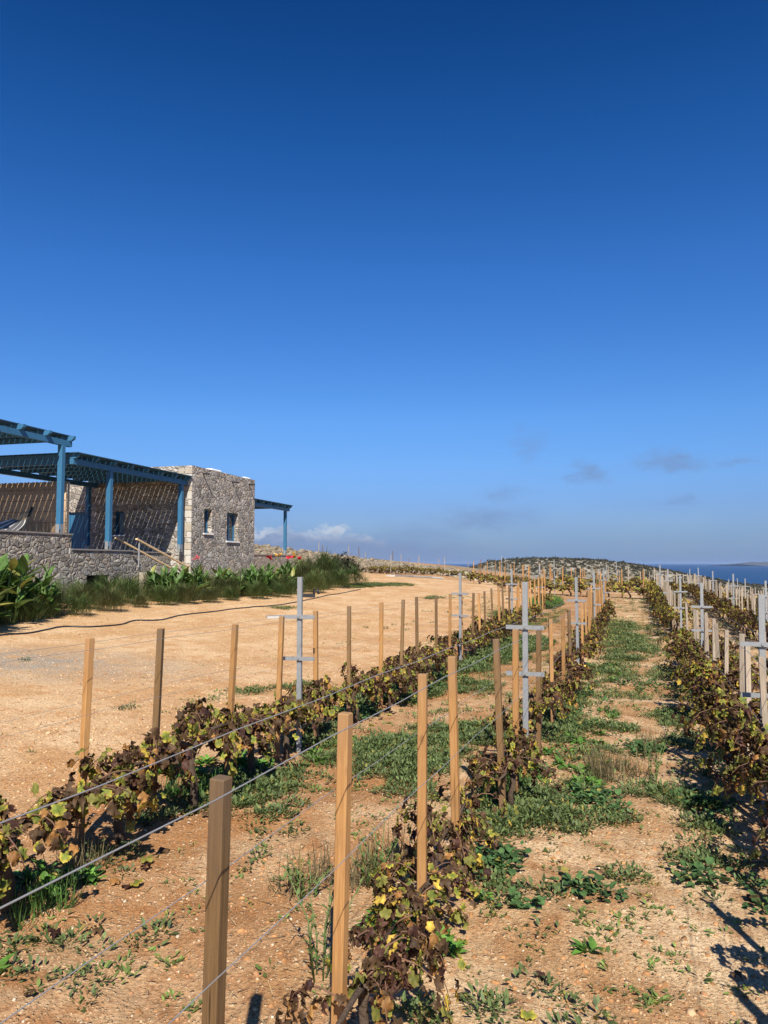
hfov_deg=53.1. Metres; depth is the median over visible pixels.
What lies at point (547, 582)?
grape vine
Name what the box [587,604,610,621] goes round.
grape vine
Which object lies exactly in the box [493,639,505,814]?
wooden stake
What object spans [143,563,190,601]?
canna clump
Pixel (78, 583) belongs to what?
grass tuft
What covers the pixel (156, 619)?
irrigation hose
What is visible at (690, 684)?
grape vine
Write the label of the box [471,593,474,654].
wooden stake
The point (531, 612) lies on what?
grape vine
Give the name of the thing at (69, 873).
trellis wire
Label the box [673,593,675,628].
wooden stake
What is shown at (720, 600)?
grape vine
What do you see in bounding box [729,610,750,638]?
grape vine
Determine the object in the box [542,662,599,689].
grape vine
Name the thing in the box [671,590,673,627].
wooden stake
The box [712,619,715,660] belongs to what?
wooden stake
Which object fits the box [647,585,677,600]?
grape vine
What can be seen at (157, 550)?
handrail
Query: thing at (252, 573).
canna clump
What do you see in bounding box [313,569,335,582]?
grass tuft
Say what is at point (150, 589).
grass tuft
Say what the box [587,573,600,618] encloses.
trellis post
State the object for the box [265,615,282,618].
inspection cover
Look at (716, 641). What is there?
wooden stake
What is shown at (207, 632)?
trellis wire
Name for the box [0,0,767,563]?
sky
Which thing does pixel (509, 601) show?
wooden stake
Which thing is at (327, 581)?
grass tuft
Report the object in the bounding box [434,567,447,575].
grape vine
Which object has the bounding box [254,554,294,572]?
stone terrace
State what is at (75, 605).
grass tuft
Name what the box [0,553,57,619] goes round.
canna clump
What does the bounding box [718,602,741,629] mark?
grape vine
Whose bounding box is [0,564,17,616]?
canna clump
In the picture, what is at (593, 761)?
wild grass
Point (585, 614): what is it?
wooden stake
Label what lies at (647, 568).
scrub
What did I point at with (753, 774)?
grape vine
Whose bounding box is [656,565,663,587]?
trellis post
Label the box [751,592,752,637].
wooden stake
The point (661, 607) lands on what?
grape vine
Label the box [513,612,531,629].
grape vine
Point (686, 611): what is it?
wooden stake
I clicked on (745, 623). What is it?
grape vine
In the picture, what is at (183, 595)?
grass tuft
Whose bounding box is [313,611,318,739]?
wooden stake
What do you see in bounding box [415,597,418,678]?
wooden stake
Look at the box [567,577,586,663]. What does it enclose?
trellis post
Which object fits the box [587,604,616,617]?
grape vine
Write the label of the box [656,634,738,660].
grape vine
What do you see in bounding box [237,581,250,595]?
grass tuft
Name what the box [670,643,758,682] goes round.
grape vine
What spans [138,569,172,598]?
grass tuft
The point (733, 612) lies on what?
grape vine
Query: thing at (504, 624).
grape vine
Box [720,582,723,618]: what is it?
wooden stake
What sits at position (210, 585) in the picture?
grass tuft
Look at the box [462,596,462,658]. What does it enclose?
wooden stake
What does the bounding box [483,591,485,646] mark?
wooden stake
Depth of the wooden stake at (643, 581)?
33.45 m
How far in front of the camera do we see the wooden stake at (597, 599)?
19.94 m
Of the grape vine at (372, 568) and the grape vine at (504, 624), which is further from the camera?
the grape vine at (372, 568)
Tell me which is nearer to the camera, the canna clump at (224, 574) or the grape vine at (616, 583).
the canna clump at (224, 574)
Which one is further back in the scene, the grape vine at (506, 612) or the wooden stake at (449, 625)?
the grape vine at (506, 612)
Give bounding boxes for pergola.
[0,419,75,532]
[0,452,192,551]
[255,498,292,554]
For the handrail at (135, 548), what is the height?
1.617 m
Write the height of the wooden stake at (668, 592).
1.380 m
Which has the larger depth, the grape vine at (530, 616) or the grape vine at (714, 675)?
the grape vine at (530, 616)
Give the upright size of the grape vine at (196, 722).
0.844 m
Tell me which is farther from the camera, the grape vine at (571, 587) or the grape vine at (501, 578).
the grape vine at (501, 578)
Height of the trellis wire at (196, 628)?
0.148 m
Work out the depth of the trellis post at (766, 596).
17.66 m
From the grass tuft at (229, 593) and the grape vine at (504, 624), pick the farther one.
the grass tuft at (229, 593)
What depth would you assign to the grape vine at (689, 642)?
11.53 m
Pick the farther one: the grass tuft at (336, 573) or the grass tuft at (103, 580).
the grass tuft at (336, 573)
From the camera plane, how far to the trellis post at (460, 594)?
13.14 m
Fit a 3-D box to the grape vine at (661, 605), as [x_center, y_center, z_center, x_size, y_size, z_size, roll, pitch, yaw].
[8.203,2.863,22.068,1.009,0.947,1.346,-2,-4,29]
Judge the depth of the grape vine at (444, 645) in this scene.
11.50 m
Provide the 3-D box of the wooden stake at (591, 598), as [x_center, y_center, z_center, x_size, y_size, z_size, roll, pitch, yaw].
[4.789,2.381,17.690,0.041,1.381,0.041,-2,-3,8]
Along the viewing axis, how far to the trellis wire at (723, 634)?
6.19 m
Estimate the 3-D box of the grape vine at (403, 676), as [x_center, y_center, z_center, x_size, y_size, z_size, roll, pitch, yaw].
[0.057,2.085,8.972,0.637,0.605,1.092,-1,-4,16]
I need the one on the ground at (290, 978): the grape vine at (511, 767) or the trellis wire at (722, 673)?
the grape vine at (511, 767)
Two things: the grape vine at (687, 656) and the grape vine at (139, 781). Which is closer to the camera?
the grape vine at (139, 781)
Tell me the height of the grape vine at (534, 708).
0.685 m
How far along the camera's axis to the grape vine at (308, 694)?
7.19 m
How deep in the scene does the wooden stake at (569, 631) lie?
10.71 m
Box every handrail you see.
[115,537,170,568]
[135,538,187,569]
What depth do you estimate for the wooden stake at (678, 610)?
18.77 m
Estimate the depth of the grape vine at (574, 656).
10.61 m
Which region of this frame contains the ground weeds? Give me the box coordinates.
[0,581,767,1023]
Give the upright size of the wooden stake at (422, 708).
1.328 m
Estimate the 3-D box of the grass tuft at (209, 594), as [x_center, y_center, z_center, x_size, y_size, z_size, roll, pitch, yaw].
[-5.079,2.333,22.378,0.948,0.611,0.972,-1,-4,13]
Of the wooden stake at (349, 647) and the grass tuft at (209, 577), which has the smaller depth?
the wooden stake at (349, 647)
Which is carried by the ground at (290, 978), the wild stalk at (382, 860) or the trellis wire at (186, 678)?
the wild stalk at (382, 860)
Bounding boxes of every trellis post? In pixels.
[283,577,314,751]
[451,573,467,661]
[505,569,517,629]
[506,582,543,753]
[535,564,544,597]
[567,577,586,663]
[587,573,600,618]
[599,569,608,604]
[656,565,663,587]
[663,569,672,592]
[673,576,687,627]
[691,583,712,646]
[709,571,716,591]
[728,574,738,624]
[740,594,767,809]
[764,581,767,647]
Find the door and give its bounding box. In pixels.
[69,512,84,548]
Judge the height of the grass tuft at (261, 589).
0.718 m
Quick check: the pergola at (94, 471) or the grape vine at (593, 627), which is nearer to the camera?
the grape vine at (593, 627)
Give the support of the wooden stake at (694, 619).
on the ground at (290, 978)
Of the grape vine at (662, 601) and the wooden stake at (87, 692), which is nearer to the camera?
the wooden stake at (87, 692)
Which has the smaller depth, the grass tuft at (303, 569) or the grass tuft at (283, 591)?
the grass tuft at (283, 591)
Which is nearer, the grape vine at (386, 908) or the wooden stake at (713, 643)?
the grape vine at (386, 908)
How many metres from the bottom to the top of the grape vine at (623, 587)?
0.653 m
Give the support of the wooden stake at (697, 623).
on the ground at (290, 978)
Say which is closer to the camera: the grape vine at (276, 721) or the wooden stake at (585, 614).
the grape vine at (276, 721)
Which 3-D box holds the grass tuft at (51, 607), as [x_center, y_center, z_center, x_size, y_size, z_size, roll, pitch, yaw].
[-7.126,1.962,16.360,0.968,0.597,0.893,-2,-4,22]
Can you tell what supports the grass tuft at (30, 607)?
on the ground at (290, 978)
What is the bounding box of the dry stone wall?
[254,544,477,573]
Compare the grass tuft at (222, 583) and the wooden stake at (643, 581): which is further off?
the wooden stake at (643, 581)
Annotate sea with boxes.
[440,564,767,584]
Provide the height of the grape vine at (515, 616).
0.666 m
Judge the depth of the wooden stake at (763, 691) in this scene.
5.39 m
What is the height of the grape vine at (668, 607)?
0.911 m
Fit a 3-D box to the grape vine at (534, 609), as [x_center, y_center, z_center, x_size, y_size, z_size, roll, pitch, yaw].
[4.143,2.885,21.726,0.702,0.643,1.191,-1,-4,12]
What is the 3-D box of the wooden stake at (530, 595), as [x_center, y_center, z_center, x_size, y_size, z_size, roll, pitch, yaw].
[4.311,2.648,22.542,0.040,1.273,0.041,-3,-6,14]
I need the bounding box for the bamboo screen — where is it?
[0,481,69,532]
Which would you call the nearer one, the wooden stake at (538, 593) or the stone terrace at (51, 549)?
the stone terrace at (51, 549)
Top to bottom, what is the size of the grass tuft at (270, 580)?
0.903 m
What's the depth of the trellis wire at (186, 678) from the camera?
5.63 m
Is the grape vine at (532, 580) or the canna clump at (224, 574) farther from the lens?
the grape vine at (532, 580)
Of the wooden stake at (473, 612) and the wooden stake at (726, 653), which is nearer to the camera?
the wooden stake at (726, 653)
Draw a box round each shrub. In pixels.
[328,551,355,573]
[343,556,362,571]
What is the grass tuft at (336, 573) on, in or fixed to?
on the ground at (290, 978)
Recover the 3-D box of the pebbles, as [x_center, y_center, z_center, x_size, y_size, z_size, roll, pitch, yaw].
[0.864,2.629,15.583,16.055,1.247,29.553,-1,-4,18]
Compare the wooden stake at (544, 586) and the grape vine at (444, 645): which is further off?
the wooden stake at (544, 586)
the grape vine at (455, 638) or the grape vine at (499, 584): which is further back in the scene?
the grape vine at (499, 584)
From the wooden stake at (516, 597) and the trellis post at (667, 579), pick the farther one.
the trellis post at (667, 579)
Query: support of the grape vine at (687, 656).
on the ground at (290, 978)
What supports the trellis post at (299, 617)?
on the ground at (290, 978)
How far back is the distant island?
12959.28 m
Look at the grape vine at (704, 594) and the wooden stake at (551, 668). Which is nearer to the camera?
the wooden stake at (551, 668)
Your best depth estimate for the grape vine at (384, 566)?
54.23 m
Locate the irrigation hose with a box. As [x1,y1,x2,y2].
[0,589,360,635]
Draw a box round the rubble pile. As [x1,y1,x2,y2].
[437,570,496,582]
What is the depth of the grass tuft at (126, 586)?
20.37 m
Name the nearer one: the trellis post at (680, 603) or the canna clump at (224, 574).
the trellis post at (680, 603)
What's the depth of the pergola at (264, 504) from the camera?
39.37 m
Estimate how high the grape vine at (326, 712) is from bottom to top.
0.592 m
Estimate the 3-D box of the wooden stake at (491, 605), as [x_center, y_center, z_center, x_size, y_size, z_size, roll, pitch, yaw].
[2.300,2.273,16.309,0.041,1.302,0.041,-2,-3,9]
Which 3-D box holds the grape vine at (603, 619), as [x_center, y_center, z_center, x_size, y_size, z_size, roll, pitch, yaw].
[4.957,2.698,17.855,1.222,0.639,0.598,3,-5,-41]
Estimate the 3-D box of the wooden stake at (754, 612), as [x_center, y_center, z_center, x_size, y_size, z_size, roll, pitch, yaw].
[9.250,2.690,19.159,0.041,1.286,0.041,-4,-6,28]
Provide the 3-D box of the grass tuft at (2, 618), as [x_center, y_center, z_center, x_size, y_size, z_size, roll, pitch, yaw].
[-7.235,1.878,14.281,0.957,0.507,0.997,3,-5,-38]
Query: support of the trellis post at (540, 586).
on the ground at (290, 978)
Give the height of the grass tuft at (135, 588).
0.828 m
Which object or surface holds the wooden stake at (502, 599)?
on the ground at (290, 978)
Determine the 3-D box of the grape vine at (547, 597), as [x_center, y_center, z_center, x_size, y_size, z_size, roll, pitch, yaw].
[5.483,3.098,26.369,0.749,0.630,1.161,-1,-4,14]
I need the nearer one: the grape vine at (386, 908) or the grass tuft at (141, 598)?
the grape vine at (386, 908)
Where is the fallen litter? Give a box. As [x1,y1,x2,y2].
[0,626,767,1023]
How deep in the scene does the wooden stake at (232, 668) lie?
5.96 m
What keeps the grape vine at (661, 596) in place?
on the ground at (290, 978)
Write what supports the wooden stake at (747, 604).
on the ground at (290, 978)
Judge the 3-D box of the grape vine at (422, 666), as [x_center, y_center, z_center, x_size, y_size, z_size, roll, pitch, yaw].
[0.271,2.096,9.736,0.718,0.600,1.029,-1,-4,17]
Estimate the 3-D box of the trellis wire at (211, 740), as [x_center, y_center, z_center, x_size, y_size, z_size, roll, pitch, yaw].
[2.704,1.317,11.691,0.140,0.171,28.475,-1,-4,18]
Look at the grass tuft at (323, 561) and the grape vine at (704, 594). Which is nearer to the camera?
the grape vine at (704, 594)
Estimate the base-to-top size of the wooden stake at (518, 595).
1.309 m
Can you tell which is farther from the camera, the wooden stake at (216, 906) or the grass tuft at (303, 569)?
the grass tuft at (303, 569)
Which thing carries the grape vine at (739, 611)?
on the ground at (290, 978)
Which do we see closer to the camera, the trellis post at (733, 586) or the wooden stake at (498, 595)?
the wooden stake at (498, 595)
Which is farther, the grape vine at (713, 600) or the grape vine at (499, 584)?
the grape vine at (499, 584)
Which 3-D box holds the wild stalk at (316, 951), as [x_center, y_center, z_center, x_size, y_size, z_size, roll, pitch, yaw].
[-0.297,1.679,3.150,0.289,0.477,0.355,-2,-4,32]
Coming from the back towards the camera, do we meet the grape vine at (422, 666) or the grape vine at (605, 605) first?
the grape vine at (605, 605)
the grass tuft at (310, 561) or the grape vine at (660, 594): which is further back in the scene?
the grass tuft at (310, 561)
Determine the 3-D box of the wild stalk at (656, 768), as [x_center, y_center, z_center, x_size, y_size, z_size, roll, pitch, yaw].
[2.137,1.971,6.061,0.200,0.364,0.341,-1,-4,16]
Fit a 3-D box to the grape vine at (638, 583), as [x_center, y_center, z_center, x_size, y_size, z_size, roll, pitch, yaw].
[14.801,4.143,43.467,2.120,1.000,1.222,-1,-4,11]
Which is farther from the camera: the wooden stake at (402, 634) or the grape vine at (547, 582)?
the grape vine at (547, 582)
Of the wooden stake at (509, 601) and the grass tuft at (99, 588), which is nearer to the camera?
the wooden stake at (509, 601)
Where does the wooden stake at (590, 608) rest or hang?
on the ground at (290, 978)
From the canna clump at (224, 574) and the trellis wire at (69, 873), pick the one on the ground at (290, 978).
the canna clump at (224, 574)
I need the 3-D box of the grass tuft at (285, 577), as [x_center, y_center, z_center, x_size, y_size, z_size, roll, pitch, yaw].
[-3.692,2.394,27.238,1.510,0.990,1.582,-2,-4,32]
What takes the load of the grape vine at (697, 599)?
on the ground at (290, 978)
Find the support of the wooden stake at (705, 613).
on the ground at (290, 978)
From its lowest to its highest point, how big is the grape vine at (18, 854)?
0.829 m
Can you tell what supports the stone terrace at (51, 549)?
on the ground at (290, 978)
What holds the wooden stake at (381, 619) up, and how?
on the ground at (290, 978)
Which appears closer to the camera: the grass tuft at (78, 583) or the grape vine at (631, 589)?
the grass tuft at (78, 583)
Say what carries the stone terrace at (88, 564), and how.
on the ground at (290, 978)
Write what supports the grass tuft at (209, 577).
on the ground at (290, 978)
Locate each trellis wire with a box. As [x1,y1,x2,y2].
[0,575,545,662]
[0,581,607,908]
[0,582,596,823]
[0,614,578,1023]
[1,592,534,737]
[2,588,532,722]
[3,578,527,653]
[168,589,609,1023]
[656,584,766,730]
[657,576,766,669]
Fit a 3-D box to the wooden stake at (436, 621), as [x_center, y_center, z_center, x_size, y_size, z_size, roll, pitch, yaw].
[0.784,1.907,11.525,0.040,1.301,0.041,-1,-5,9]
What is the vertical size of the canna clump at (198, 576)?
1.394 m
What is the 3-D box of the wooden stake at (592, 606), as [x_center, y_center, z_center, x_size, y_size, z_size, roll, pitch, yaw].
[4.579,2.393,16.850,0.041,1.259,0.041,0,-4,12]
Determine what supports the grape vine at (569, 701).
on the ground at (290, 978)
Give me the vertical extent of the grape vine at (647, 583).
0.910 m
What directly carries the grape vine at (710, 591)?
on the ground at (290, 978)
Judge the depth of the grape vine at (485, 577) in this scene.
45.00 m
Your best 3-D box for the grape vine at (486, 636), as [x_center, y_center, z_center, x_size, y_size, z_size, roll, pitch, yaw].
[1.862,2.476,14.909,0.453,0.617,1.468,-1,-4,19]
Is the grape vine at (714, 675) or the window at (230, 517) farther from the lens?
the window at (230, 517)
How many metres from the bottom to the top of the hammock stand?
0.907 m
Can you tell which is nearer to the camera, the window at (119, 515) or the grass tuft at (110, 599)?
the grass tuft at (110, 599)
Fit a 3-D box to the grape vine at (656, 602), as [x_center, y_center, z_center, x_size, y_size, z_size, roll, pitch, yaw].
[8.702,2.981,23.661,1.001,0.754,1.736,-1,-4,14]
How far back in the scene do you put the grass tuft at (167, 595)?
20.78 m
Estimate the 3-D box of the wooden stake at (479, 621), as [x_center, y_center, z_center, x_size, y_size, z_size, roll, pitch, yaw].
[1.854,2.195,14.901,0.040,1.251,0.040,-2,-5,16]
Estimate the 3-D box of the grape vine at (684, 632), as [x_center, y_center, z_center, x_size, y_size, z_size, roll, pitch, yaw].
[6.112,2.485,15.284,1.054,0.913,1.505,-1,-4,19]
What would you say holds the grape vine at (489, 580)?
on the ground at (290, 978)
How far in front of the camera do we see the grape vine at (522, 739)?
5.80 m
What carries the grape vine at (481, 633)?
on the ground at (290, 978)
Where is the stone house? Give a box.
[36,465,254,582]
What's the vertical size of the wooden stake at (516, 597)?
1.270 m
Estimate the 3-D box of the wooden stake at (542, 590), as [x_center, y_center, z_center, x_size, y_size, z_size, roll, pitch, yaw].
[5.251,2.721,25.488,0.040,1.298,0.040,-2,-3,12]
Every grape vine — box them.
[0,780,148,913]
[0,804,28,868]
[13,740,195,844]
[135,697,277,810]
[189,697,318,773]
[238,689,334,759]
[272,674,358,735]
[275,904,466,1023]
[324,661,389,722]
[359,662,417,710]
[365,838,491,953]
[368,565,385,573]
[378,565,395,573]
[378,652,437,691]
[389,567,404,573]
[391,777,518,886]
[392,642,447,672]
[398,565,415,574]
[407,566,423,574]
[414,635,460,674]
[417,567,433,574]
[432,630,481,658]
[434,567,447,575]
[456,629,485,650]
[457,571,498,583]
[459,745,561,805]
[467,615,504,641]
[467,625,493,644]
[472,573,499,581]
[476,713,545,791]
[477,577,498,582]
[487,618,511,638]
[489,615,515,632]
[493,581,529,590]
[493,678,573,747]
[495,575,528,582]
[495,611,518,634]
[504,608,521,631]
[507,578,551,593]
[510,606,533,624]
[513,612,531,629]
[520,603,543,620]
[524,577,565,583]
[530,670,577,720]
[532,582,569,594]
[533,593,554,608]
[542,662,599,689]
[546,584,588,595]
[547,647,588,678]
[555,575,592,584]
[563,581,610,596]
[565,638,598,663]
[566,626,613,656]
[573,620,603,640]
[579,615,611,637]
[580,616,605,641]
[586,585,628,596]
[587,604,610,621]
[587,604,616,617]
[595,575,632,591]
[603,601,615,617]
[606,586,646,598]
[627,576,664,586]
[630,577,649,587]
[635,586,649,598]
[643,582,671,595]
[644,590,659,606]
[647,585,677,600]
[649,597,684,607]
[651,592,685,601]
[651,592,686,608]
[651,596,682,616]
[652,595,684,625]
[652,601,696,630]
[654,596,690,627]
[654,607,698,631]
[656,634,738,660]
[663,614,700,646]
[663,625,711,661]
[665,634,723,676]
[669,581,696,596]
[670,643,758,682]
[671,674,767,754]
[672,641,736,686]
[673,656,767,694]
[676,644,757,713]
[681,680,767,760]
[687,583,699,596]
[687,583,711,595]
[688,701,767,814]
[693,591,723,605]
[695,590,725,602]
[699,706,767,798]
[705,598,723,616]
[706,589,725,605]
[707,593,725,614]
[712,594,737,613]
[714,598,745,616]
[717,586,734,597]
[717,599,746,626]
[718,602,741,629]
[721,606,757,626]
[728,606,756,635]
[728,753,767,859]
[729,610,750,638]
[734,611,757,640]
[737,617,767,649]
[738,609,757,640]
[748,616,767,637]
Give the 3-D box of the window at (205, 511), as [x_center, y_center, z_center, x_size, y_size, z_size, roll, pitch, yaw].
[-6.393,0.348,27.199,0.480,0.910,0.679,-1,-4,16]
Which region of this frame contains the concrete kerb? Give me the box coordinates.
[386,575,442,578]
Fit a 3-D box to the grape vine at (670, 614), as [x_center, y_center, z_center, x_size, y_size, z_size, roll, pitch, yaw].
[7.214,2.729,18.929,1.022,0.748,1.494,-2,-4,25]
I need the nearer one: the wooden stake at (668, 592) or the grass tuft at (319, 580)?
the wooden stake at (668, 592)
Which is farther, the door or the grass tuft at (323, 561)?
the grass tuft at (323, 561)
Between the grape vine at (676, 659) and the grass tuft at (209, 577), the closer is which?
the grape vine at (676, 659)
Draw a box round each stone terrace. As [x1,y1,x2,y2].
[0,530,72,599]
[70,549,171,598]
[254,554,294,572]
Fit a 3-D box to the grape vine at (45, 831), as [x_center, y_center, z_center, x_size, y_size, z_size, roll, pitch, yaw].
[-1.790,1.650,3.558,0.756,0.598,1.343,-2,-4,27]
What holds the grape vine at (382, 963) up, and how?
on the ground at (290, 978)
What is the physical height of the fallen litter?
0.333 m
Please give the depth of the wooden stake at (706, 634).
10.61 m
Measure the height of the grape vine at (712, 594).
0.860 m
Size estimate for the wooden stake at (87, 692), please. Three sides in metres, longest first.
1.303 x 0.042 x 0.040 m
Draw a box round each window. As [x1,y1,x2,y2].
[112,512,124,535]
[203,509,213,534]
[226,513,239,542]
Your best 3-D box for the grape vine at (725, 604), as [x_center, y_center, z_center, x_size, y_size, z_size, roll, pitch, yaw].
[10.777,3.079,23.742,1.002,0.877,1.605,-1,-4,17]
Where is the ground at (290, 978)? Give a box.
[0,558,767,1023]
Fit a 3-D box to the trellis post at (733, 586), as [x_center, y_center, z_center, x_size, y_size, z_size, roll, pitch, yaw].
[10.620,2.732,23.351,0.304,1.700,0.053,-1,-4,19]
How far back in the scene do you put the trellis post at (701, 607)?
11.76 m
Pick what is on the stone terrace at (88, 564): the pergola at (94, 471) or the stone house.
the pergola at (94, 471)
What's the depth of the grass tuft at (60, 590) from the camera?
17.38 m
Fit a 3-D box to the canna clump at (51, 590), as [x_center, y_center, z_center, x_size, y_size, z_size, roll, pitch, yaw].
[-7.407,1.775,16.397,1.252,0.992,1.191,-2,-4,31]
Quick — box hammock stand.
[22,506,33,530]
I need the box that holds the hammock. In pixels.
[0,506,33,530]
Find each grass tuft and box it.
[0,605,15,626]
[10,594,51,621]
[31,594,63,617]
[40,575,75,612]
[58,591,94,616]
[63,576,94,603]
[63,580,103,607]
[91,579,121,604]
[91,583,130,611]
[93,571,127,594]
[111,575,153,603]
[120,574,147,598]
[130,593,149,607]
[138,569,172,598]
[145,585,163,601]
[149,582,179,605]
[169,580,201,603]
[198,580,220,598]
[198,583,223,602]
[201,573,217,593]
[208,574,243,597]
[218,586,241,599]
[235,566,265,582]
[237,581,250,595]
[245,579,272,598]
[252,572,277,594]
[268,582,295,596]
[269,566,294,593]
[281,579,308,594]
[291,560,325,588]
[292,552,324,581]
[303,569,329,591]
[305,546,346,577]
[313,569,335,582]
[316,575,337,588]
[325,568,353,587]
[327,567,349,584]
[339,564,369,585]
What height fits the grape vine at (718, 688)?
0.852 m
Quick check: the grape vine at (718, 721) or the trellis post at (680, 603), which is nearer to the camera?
the grape vine at (718, 721)
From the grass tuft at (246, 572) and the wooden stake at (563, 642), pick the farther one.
the grass tuft at (246, 572)
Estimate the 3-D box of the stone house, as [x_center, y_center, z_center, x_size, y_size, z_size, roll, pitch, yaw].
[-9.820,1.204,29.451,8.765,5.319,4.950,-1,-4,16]
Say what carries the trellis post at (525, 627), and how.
on the ground at (290, 978)
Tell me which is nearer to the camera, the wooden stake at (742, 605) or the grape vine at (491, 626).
the grape vine at (491, 626)
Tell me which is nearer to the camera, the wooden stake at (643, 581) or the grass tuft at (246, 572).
the grass tuft at (246, 572)
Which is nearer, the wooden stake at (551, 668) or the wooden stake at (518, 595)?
the wooden stake at (551, 668)
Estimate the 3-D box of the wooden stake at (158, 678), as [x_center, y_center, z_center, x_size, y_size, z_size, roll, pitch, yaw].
[-1.531,1.454,5.166,0.041,1.330,0.041,1,-5,8]
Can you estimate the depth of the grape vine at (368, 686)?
8.17 m
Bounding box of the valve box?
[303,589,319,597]
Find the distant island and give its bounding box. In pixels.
[708,562,767,565]
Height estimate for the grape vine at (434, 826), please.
0.576 m
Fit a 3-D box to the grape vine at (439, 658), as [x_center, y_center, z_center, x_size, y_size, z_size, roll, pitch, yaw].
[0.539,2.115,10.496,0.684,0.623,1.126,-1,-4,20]
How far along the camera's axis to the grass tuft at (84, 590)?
18.55 m
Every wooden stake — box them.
[74,637,94,842]
[148,628,164,812]
[201,775,231,1023]
[224,624,238,773]
[274,616,284,761]
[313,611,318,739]
[331,712,352,1023]
[347,606,350,711]
[378,602,383,711]
[399,600,404,695]
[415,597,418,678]
[417,673,427,947]
[435,596,437,674]
[447,656,461,891]
[448,594,451,655]
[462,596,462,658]
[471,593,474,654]
[478,593,481,648]
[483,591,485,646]
[490,588,493,639]
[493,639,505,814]
[497,587,500,632]
[501,582,503,618]
[508,585,510,632]
[512,629,518,792]
[516,585,517,621]
[518,581,519,608]
[529,581,531,619]
[534,579,535,612]
[536,630,541,749]
[538,577,539,605]
[541,574,543,609]
[544,572,545,608]
[548,619,554,722]
[561,614,565,696]
[567,610,571,679]
[581,603,583,664]
[584,599,587,657]
[587,590,590,641]
[590,585,591,616]
[590,592,591,625]
[592,592,593,642]
[597,585,598,612]
[599,586,600,611]
[601,583,602,607]
[642,570,643,598]
[667,580,669,621]
[669,586,670,605]
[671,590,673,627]
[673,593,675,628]
[678,594,679,629]
[685,602,688,638]
[693,610,695,639]
[696,610,698,640]
[704,612,706,650]
[704,615,708,657]
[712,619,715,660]
[714,624,719,664]
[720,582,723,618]
[724,630,728,685]
[738,589,740,630]
[739,634,745,761]
[741,588,743,633]
[744,646,751,756]
[746,592,748,632]
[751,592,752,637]
[753,594,757,640]
[758,656,767,820]
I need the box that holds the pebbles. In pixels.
[0,588,767,1023]
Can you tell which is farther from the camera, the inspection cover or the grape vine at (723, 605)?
the grape vine at (723, 605)
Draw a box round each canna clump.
[0,552,45,623]
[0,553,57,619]
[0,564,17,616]
[22,573,63,618]
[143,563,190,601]
[173,555,211,600]
[210,565,246,595]
[243,563,274,595]
[260,552,301,582]
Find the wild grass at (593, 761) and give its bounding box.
[0,595,724,930]
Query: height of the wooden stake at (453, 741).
1.333 m
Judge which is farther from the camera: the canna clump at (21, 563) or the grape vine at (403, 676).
the canna clump at (21, 563)
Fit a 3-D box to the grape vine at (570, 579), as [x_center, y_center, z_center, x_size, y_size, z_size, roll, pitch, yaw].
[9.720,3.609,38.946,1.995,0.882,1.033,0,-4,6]
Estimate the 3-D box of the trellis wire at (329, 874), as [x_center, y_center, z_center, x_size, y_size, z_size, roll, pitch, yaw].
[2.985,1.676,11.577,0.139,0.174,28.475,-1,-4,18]
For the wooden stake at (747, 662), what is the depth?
6.45 m
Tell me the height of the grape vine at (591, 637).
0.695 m
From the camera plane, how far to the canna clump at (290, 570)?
27.87 m
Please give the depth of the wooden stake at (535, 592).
23.36 m
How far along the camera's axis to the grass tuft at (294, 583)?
26.93 m
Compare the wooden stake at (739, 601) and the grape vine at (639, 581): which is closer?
the wooden stake at (739, 601)
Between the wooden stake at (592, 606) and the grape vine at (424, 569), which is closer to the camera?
the wooden stake at (592, 606)
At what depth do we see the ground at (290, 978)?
4.57 m
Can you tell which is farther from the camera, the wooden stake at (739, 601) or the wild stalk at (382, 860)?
the wooden stake at (739, 601)
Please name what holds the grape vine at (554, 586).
on the ground at (290, 978)
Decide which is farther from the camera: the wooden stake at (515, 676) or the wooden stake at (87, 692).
the wooden stake at (515, 676)
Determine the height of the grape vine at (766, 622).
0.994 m
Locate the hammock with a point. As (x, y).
(14, 524)
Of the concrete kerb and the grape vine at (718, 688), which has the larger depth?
the concrete kerb
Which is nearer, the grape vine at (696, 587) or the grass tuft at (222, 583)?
the grass tuft at (222, 583)
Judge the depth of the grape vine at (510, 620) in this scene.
17.18 m
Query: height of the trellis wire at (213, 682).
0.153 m
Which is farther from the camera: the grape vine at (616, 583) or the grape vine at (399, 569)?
the grape vine at (399, 569)
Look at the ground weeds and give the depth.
5.51 m
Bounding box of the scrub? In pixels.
[469,556,767,598]
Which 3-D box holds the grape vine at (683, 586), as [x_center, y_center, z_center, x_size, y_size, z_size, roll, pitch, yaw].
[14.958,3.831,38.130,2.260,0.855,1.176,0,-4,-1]
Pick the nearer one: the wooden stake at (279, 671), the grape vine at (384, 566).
the wooden stake at (279, 671)
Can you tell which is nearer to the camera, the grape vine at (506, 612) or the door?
the grape vine at (506, 612)
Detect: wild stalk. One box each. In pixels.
[277,852,333,899]
[285,867,363,982]
[350,818,398,888]
[641,740,666,782]
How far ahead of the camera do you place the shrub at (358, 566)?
44.29 m
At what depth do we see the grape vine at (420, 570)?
56.65 m
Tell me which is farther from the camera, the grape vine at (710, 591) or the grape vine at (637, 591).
the grape vine at (637, 591)

